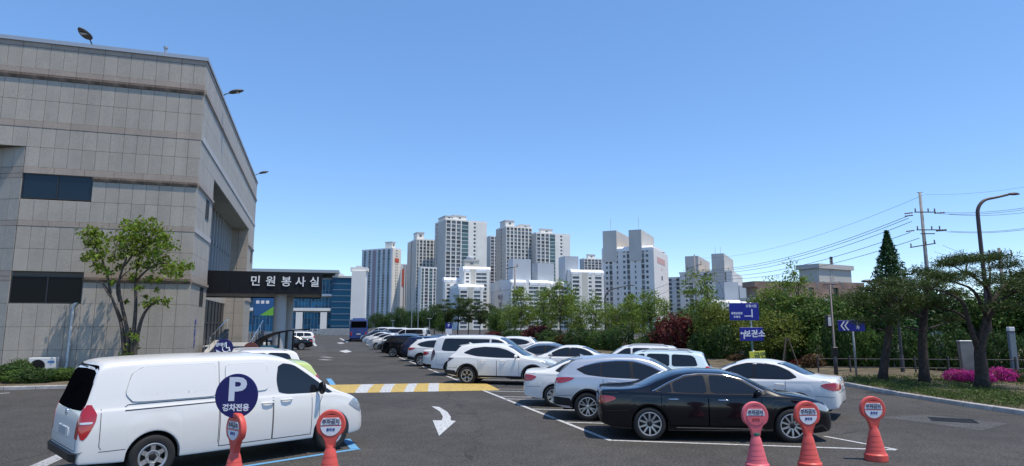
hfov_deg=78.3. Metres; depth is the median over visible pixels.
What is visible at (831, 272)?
beige building
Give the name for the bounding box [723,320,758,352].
tree
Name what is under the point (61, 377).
green shrub
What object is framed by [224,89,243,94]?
roof floodlight
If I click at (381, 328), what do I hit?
parked van
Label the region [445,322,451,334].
parking sign
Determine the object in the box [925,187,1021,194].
power line
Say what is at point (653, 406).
parked car
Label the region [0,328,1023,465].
ground
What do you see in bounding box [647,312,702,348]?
red shrub
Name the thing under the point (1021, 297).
tree
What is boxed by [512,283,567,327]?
window
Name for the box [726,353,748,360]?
red shrub
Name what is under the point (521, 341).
parked car
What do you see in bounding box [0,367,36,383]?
green shrub
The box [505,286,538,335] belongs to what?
tree
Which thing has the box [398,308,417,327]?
tree
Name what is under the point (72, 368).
green shrub
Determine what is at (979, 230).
street lamp
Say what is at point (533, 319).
tree
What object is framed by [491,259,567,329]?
apartment block
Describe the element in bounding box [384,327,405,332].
parked van
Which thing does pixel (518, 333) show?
green shrub
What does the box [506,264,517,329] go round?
street lamp
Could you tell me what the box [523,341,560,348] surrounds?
parked car
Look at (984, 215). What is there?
power line
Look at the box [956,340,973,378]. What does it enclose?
concrete slab
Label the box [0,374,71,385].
planting bed
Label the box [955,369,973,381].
azalea shrub
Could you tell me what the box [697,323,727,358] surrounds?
green shrub
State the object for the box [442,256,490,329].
apartment block
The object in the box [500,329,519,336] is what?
green shrub
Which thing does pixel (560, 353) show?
parked car
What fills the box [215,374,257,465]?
stand sign
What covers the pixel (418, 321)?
tree
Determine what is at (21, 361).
green shrub
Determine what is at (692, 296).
window
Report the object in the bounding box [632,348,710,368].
parked car
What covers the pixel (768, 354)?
green shrub
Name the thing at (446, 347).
parked van
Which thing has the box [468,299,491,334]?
tree
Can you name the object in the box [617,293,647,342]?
tree
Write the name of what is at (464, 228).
window
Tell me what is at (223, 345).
accessible sign
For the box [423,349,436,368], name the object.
parked car
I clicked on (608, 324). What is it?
tree
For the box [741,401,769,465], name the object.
stand sign
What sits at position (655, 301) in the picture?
tree
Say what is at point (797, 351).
green shrub
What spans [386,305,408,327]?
tree
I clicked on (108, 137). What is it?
office building
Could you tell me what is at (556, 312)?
tree
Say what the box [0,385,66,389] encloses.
planter kerb
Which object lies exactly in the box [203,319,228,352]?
stair railing
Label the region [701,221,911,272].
power line
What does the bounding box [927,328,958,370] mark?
green shrub
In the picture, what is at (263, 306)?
banner
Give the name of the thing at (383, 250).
window
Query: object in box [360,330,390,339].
parked car
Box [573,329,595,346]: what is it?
green shrub
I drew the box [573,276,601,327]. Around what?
window
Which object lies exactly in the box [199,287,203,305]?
window
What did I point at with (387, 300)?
window
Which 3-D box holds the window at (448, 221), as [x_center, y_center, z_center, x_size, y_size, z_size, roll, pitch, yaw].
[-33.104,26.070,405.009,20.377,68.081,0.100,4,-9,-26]
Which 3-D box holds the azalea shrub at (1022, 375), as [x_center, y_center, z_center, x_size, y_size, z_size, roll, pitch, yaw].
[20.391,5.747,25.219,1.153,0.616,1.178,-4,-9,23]
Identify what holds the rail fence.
on the verge soil
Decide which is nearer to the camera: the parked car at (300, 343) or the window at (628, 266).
the parked car at (300, 343)
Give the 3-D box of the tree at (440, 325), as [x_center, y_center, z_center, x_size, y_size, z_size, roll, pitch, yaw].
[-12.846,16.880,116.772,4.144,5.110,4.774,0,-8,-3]
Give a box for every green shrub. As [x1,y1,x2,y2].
[0,363,35,381]
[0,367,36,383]
[7,358,33,369]
[13,366,55,383]
[37,367,73,381]
[55,366,74,380]
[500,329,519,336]
[509,331,538,335]
[535,328,563,342]
[544,336,570,343]
[562,327,586,344]
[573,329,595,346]
[585,328,608,349]
[593,329,620,350]
[605,324,634,350]
[631,333,650,344]
[639,327,671,344]
[685,331,713,354]
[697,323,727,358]
[708,322,741,358]
[741,325,771,357]
[756,328,783,360]
[772,321,802,360]
[787,348,809,359]
[803,328,837,365]
[819,316,851,366]
[835,331,870,366]
[855,325,882,366]
[868,331,904,366]
[890,324,917,368]
[905,338,937,369]
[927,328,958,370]
[940,326,970,369]
[986,328,1018,370]
[986,343,996,367]
[999,332,1023,370]
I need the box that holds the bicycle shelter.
[253,329,309,350]
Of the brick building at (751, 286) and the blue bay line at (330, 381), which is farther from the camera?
the brick building at (751, 286)
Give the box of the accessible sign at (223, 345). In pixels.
[214,339,232,351]
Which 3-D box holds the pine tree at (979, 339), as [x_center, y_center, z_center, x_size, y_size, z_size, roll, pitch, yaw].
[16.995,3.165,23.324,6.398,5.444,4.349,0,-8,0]
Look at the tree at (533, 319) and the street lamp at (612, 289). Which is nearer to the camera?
the street lamp at (612, 289)
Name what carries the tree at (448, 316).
on the ground at (483, 429)
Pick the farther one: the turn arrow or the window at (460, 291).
the window at (460, 291)
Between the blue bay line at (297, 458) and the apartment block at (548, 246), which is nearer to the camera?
the blue bay line at (297, 458)
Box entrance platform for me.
[202,342,269,352]
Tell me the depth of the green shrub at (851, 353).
33.62 m
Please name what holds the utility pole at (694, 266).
on the ground at (483, 429)
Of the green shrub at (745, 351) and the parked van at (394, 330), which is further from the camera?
the parked van at (394, 330)
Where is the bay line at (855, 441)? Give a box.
[824,436,896,449]
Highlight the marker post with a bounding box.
[1006,327,1018,369]
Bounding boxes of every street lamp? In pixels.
[506,264,517,329]
[604,285,634,328]
[861,280,904,371]
[975,192,1019,363]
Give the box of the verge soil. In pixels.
[594,338,1023,409]
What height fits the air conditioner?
0.750 m
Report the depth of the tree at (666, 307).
51.47 m
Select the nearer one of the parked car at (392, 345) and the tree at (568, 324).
the parked car at (392, 345)
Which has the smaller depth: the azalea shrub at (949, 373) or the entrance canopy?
the azalea shrub at (949, 373)
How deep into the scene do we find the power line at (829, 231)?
74.29 m
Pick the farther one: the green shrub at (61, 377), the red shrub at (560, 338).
the red shrub at (560, 338)
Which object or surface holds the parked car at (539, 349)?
on the ground at (483, 429)
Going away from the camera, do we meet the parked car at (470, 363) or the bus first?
the parked car at (470, 363)
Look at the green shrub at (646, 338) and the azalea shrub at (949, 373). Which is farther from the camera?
the green shrub at (646, 338)
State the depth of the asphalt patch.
15.81 m
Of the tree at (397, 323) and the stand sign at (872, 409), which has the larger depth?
the tree at (397, 323)
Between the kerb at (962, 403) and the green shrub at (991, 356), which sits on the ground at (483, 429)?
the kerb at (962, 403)
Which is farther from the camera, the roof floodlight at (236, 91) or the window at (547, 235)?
the window at (547, 235)
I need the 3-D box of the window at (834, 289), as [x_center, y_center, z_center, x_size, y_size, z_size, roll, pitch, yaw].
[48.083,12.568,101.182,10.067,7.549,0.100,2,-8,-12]
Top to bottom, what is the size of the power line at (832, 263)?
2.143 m
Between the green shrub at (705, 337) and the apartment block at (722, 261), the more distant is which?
the apartment block at (722, 261)
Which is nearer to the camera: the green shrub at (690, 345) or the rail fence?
the rail fence
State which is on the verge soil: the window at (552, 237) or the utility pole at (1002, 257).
the utility pole at (1002, 257)
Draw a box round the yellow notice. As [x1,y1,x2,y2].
[749,350,765,358]
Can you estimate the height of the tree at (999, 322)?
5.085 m
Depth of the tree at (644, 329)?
59.06 m
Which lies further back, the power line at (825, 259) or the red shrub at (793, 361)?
the power line at (825, 259)
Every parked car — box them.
[232,347,299,359]
[264,335,312,349]
[288,359,318,377]
[294,331,314,342]
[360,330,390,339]
[362,332,387,342]
[366,333,395,344]
[369,334,398,349]
[377,333,423,352]
[382,334,418,356]
[401,335,439,356]
[407,338,437,365]
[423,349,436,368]
[447,342,557,383]
[506,336,537,347]
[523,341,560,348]
[524,343,562,354]
[524,355,589,406]
[536,345,604,361]
[553,354,670,420]
[596,368,830,442]
[610,344,677,353]
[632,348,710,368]
[719,358,845,410]
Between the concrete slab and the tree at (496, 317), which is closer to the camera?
the concrete slab
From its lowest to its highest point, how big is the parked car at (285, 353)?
1.642 m
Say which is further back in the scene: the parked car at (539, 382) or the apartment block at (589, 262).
the apartment block at (589, 262)
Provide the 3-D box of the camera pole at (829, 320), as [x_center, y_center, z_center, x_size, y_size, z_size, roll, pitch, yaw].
[14.881,4.422,29.145,1.251,4.406,0.285,0,-8,0]
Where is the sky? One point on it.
(734, 127)
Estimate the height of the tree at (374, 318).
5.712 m
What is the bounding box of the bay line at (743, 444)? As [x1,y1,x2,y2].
[613,440,893,449]
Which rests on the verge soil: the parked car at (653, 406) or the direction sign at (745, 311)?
the direction sign at (745, 311)
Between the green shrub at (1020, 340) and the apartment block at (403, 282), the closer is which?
the green shrub at (1020, 340)
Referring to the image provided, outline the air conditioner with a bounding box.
[29,357,58,371]
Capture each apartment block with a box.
[362,241,400,327]
[400,264,406,327]
[406,232,434,326]
[417,267,436,327]
[434,215,486,316]
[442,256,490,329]
[487,236,495,303]
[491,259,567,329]
[496,220,532,280]
[532,228,569,281]
[559,256,604,328]
[579,254,601,269]
[602,219,669,328]
[669,249,742,317]
[707,282,746,310]
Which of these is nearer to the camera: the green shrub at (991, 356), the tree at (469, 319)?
the green shrub at (991, 356)
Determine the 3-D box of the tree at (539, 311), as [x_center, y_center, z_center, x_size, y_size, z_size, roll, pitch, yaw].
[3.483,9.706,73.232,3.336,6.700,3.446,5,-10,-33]
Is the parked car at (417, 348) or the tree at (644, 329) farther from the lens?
the tree at (644, 329)
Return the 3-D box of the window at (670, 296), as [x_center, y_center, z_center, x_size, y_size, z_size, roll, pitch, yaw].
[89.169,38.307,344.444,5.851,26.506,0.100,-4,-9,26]
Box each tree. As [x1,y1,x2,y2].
[75,215,195,355]
[366,312,383,327]
[367,318,373,329]
[375,313,394,326]
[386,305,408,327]
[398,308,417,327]
[406,307,429,327]
[420,304,441,334]
[434,312,453,333]
[435,299,457,334]
[446,293,468,334]
[458,297,478,334]
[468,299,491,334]
[481,302,495,325]
[483,306,513,332]
[498,303,520,330]
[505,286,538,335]
[517,303,542,327]
[527,287,556,327]
[532,275,580,333]
[535,302,563,328]
[558,294,584,329]
[565,296,593,329]
[581,289,607,330]
[594,301,621,333]
[597,302,629,329]
[613,305,636,342]
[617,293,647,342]
[625,301,656,339]
[630,284,668,328]
[652,301,675,336]
[653,306,698,340]
[678,267,724,334]
[688,293,727,322]
[688,296,747,346]
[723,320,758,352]
[734,306,818,359]
[741,298,767,326]
[746,275,804,328]
[751,288,805,326]
[763,292,849,349]
[771,257,818,358]
[796,289,885,349]
[829,289,902,334]
[835,273,918,380]
[858,230,941,360]
[868,264,971,381]
[873,272,956,334]
[886,248,1023,387]
[910,283,1004,337]
[945,278,1023,354]
[964,271,1023,339]
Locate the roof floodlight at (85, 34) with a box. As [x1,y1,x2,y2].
[78,27,92,43]
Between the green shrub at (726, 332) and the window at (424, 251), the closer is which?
the green shrub at (726, 332)
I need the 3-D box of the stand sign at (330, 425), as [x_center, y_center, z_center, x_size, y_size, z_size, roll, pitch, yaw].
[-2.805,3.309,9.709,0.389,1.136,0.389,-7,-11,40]
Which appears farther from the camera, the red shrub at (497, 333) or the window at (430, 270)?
the window at (430, 270)
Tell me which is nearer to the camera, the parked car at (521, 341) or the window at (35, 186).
the window at (35, 186)
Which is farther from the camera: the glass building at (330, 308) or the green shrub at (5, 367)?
the glass building at (330, 308)
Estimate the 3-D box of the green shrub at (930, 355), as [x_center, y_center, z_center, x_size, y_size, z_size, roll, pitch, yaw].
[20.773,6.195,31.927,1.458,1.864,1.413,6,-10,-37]
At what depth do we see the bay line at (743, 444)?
12.92 m
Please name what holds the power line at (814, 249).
attached to the utility pole at (924, 241)
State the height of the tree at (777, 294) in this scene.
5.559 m
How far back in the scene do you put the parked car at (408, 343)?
42.15 m
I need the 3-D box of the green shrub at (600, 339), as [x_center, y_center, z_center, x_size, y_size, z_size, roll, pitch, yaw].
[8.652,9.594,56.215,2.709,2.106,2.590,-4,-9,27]
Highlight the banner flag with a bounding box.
[935,330,944,357]
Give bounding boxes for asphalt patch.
[884,415,1007,429]
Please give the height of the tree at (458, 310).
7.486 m
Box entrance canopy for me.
[206,270,322,349]
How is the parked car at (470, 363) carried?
on the ground at (483, 429)
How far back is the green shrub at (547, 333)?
67.58 m
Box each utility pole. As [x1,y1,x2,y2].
[687,254,700,303]
[904,192,946,268]
[989,248,1011,286]
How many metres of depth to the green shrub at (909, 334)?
32.12 m
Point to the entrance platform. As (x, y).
(239, 344)
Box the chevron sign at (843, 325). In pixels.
[838,320,864,375]
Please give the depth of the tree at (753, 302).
49.89 m
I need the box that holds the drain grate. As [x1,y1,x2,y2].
[928,417,977,422]
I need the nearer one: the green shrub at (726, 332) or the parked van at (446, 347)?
the parked van at (446, 347)
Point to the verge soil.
(716, 363)
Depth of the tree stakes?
32.38 m
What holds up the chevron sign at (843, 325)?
on the verge soil
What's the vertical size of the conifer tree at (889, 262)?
7.874 m
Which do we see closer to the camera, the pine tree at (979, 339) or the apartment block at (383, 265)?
the pine tree at (979, 339)
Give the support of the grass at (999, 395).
on the verge soil
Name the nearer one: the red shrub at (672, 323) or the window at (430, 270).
the red shrub at (672, 323)
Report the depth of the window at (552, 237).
419.18 m
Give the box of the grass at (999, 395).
[842,373,1023,407]
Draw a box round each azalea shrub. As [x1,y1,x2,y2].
[941,368,967,380]
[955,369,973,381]
[966,370,997,382]
[989,366,1018,381]
[1007,368,1023,381]
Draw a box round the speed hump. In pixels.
[329,382,498,392]
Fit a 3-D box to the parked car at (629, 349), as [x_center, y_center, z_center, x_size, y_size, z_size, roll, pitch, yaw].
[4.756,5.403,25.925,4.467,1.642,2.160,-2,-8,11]
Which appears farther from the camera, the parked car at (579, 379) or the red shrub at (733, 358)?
the red shrub at (733, 358)
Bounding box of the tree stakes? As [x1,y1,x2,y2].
[782,338,798,365]
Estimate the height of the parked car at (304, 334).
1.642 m
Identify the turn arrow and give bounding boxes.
[432,406,454,434]
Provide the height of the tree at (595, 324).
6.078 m
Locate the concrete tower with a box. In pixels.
[350,266,368,318]
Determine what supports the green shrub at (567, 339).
on the verge soil
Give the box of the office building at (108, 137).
[0,34,257,368]
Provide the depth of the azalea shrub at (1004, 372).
24.84 m
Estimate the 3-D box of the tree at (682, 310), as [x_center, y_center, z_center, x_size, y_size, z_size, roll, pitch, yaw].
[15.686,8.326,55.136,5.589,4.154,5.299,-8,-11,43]
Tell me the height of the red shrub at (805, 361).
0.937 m
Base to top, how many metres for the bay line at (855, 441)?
0.001 m
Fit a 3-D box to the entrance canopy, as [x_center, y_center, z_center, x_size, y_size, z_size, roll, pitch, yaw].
[-16.643,5.580,41.019,7.946,5.620,7.060,3,-9,-17]
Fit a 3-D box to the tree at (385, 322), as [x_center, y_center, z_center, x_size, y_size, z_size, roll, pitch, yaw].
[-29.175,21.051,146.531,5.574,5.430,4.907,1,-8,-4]
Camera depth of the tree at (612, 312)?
59.34 m
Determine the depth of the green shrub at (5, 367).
25.83 m
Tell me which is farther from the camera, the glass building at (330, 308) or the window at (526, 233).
the window at (526, 233)
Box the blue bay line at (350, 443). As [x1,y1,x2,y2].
[344,439,357,448]
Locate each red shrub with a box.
[485,331,503,335]
[520,323,554,341]
[552,333,578,344]
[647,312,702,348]
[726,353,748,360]
[786,359,812,364]
[797,353,827,367]
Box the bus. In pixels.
[349,318,367,340]
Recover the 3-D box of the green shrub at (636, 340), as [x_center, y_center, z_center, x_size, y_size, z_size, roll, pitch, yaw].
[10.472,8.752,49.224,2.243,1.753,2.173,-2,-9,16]
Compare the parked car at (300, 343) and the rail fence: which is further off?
the parked car at (300, 343)
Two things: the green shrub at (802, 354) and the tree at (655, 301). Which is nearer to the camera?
the green shrub at (802, 354)
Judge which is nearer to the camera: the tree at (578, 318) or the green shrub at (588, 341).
the green shrub at (588, 341)
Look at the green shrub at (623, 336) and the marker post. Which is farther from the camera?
the green shrub at (623, 336)
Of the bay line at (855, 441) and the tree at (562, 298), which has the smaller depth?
the bay line at (855, 441)
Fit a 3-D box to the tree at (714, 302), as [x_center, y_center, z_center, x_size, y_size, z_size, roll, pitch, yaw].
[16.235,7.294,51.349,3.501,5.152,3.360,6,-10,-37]
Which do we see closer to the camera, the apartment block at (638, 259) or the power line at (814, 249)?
the power line at (814, 249)
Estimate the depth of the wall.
136.17 m
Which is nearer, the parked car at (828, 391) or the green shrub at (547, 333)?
the parked car at (828, 391)
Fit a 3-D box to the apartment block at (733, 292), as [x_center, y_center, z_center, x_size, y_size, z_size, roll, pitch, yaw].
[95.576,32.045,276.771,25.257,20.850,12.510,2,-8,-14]
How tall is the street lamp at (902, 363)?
4.628 m
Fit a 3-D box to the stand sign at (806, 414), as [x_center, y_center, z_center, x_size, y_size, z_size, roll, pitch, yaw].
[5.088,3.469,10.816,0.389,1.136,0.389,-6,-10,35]
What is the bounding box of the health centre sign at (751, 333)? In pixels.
[739,326,764,351]
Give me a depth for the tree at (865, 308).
36.64 m
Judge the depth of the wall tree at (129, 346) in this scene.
29.48 m
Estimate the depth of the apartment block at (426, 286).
385.70 m
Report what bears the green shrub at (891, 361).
on the verge soil
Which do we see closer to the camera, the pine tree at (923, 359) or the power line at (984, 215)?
the pine tree at (923, 359)
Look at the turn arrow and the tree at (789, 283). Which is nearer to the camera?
the turn arrow
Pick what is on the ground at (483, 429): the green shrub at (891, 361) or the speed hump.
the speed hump
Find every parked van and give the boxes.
[47,352,360,465]
[369,327,394,332]
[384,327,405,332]
[396,328,430,335]
[431,334,535,375]
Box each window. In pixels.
[9,275,83,303]
[21,173,92,200]
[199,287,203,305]
[205,198,209,221]
[364,249,389,316]
[367,250,384,326]
[402,265,406,309]
[416,240,434,309]
[421,268,432,327]
[424,268,435,326]
[446,220,475,277]
[460,291,479,327]
[461,221,467,266]
[466,273,486,327]
[491,237,495,282]
[507,227,531,279]
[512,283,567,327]
[537,234,561,262]
[550,234,554,281]
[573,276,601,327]
[584,259,600,268]
[606,250,649,327]
[669,279,679,317]
[685,273,725,309]
[784,287,836,294]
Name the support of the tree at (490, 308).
on the verge soil
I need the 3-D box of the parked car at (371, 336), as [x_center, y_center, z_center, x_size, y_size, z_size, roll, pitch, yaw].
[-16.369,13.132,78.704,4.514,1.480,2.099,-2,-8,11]
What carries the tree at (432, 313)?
on the ground at (483, 429)
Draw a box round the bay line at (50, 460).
[31,455,61,465]
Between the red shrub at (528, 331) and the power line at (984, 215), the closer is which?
the power line at (984, 215)
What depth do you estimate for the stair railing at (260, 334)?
42.40 m
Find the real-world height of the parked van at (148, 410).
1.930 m
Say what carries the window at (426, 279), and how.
in the apartment block at (426, 286)
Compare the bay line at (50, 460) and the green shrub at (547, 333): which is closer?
the bay line at (50, 460)
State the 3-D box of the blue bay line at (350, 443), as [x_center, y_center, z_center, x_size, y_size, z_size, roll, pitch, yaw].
[-3.345,4.351,13.001,0.170,0.001,1.150,3,-9,-23]
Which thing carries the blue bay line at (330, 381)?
on the ground at (483, 429)
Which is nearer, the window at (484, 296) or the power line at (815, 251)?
the power line at (815, 251)
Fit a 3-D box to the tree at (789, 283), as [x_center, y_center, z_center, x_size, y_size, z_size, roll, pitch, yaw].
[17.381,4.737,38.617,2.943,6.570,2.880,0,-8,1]
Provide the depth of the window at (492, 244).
472.91 m
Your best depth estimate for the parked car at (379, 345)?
54.23 m
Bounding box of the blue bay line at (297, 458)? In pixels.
[244,448,359,465]
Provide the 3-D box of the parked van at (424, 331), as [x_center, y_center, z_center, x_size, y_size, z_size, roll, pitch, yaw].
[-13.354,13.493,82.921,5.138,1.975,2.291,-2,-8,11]
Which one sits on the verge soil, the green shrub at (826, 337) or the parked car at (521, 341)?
the green shrub at (826, 337)
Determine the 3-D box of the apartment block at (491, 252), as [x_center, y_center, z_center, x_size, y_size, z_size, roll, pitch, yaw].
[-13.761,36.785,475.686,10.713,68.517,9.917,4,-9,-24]
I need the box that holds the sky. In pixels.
[0,0,1023,301]
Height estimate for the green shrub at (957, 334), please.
2.474 m
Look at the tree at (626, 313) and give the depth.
63.19 m
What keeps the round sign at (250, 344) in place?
on the ground at (483, 429)
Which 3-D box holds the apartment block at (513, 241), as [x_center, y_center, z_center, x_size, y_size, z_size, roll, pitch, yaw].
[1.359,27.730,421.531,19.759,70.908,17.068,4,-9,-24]
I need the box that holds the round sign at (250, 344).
[244,342,257,348]
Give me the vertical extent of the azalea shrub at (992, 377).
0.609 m
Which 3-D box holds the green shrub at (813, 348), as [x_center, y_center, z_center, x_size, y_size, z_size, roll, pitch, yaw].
[17.140,6.426,34.941,1.543,2.311,1.593,0,-8,2]
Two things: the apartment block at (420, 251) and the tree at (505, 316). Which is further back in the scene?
the apartment block at (420, 251)
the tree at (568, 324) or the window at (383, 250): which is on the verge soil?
the tree at (568, 324)
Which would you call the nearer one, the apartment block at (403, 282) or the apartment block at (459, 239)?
the apartment block at (459, 239)
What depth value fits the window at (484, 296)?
301.77 m
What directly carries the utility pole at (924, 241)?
on the verge soil
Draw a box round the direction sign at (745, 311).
[729,302,758,349]
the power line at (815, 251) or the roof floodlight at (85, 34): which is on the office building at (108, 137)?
the roof floodlight at (85, 34)
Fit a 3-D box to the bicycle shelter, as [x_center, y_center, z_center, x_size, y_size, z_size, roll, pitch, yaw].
[-11.463,5.855,31.062,2.500,2.220,3.200,2,-8,-13]
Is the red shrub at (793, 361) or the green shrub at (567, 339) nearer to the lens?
the red shrub at (793, 361)
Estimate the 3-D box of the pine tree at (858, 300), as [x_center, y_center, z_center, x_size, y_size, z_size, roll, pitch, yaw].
[15.668,3.963,26.293,3.883,4.710,2.329,2,-9,-16]
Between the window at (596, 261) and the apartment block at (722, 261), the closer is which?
the apartment block at (722, 261)
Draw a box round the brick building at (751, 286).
[740,281,863,302]
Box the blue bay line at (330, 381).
[327,379,335,384]
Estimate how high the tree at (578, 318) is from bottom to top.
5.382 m
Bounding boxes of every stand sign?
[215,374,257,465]
[316,409,345,465]
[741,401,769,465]
[793,401,822,465]
[859,396,888,461]
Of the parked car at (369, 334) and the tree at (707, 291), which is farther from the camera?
the parked car at (369, 334)
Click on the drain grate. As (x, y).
(952, 420)
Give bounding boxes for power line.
[698,218,907,270]
[699,238,918,278]
[701,217,904,269]
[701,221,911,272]
[702,232,910,275]
[716,195,922,257]
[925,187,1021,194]
[949,212,1023,215]
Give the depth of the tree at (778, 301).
43.62 m
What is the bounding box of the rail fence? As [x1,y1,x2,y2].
[817,355,1023,372]
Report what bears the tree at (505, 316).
on the verge soil
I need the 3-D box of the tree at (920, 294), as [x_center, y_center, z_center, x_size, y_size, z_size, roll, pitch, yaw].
[24.171,5.149,37.585,5.721,5.453,5.075,1,-8,-4]
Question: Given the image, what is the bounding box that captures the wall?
[320,329,349,335]
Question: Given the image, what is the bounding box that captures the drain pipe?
[60,302,77,374]
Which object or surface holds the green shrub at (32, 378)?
on the planting bed
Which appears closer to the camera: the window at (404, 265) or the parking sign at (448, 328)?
the parking sign at (448, 328)
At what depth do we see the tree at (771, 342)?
36.03 m
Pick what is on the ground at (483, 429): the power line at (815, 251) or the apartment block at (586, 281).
the apartment block at (586, 281)
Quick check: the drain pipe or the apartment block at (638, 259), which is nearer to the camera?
the drain pipe
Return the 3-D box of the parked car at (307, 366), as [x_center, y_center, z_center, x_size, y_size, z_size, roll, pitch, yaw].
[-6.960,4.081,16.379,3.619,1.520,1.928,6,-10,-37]
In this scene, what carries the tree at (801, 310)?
on the verge soil
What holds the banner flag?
on the verge soil
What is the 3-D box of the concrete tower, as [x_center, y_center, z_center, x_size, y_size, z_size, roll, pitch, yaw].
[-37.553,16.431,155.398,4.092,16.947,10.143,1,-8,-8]
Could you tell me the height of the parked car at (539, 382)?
1.480 m
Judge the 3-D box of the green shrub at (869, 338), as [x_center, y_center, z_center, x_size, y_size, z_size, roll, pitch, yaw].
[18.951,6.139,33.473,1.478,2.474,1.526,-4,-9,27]
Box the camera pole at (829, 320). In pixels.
[817,281,842,374]
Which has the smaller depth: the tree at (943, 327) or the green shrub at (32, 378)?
the green shrub at (32, 378)
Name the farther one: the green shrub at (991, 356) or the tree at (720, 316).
the tree at (720, 316)
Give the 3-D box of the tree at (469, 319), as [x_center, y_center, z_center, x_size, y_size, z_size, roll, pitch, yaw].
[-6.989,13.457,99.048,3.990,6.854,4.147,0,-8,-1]
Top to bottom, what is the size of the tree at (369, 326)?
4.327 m
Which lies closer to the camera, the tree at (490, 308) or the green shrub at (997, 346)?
the green shrub at (997, 346)
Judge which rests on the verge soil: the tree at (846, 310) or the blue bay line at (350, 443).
the tree at (846, 310)
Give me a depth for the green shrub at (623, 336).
53.74 m
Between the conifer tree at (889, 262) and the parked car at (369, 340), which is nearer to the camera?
the conifer tree at (889, 262)
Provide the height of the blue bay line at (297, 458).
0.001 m
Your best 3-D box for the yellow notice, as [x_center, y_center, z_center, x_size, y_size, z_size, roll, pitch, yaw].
[11.890,6.279,30.454,0.811,1.207,0.130,0,-8,0]
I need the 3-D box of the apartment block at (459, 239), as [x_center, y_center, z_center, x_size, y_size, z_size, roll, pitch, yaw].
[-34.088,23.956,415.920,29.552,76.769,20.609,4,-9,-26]
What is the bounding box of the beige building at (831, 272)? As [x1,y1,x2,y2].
[796,257,853,282]
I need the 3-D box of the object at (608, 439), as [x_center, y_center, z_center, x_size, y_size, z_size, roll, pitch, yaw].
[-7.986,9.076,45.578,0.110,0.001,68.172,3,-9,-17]
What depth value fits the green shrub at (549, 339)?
65.54 m
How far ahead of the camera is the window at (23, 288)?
30.14 m
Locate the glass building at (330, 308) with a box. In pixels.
[247,268,351,333]
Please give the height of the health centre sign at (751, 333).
2.328 m
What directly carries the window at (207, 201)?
in the office building at (108, 137)
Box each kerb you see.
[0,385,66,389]
[711,367,1023,414]
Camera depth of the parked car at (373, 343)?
61.16 m
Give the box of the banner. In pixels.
[251,298,273,341]

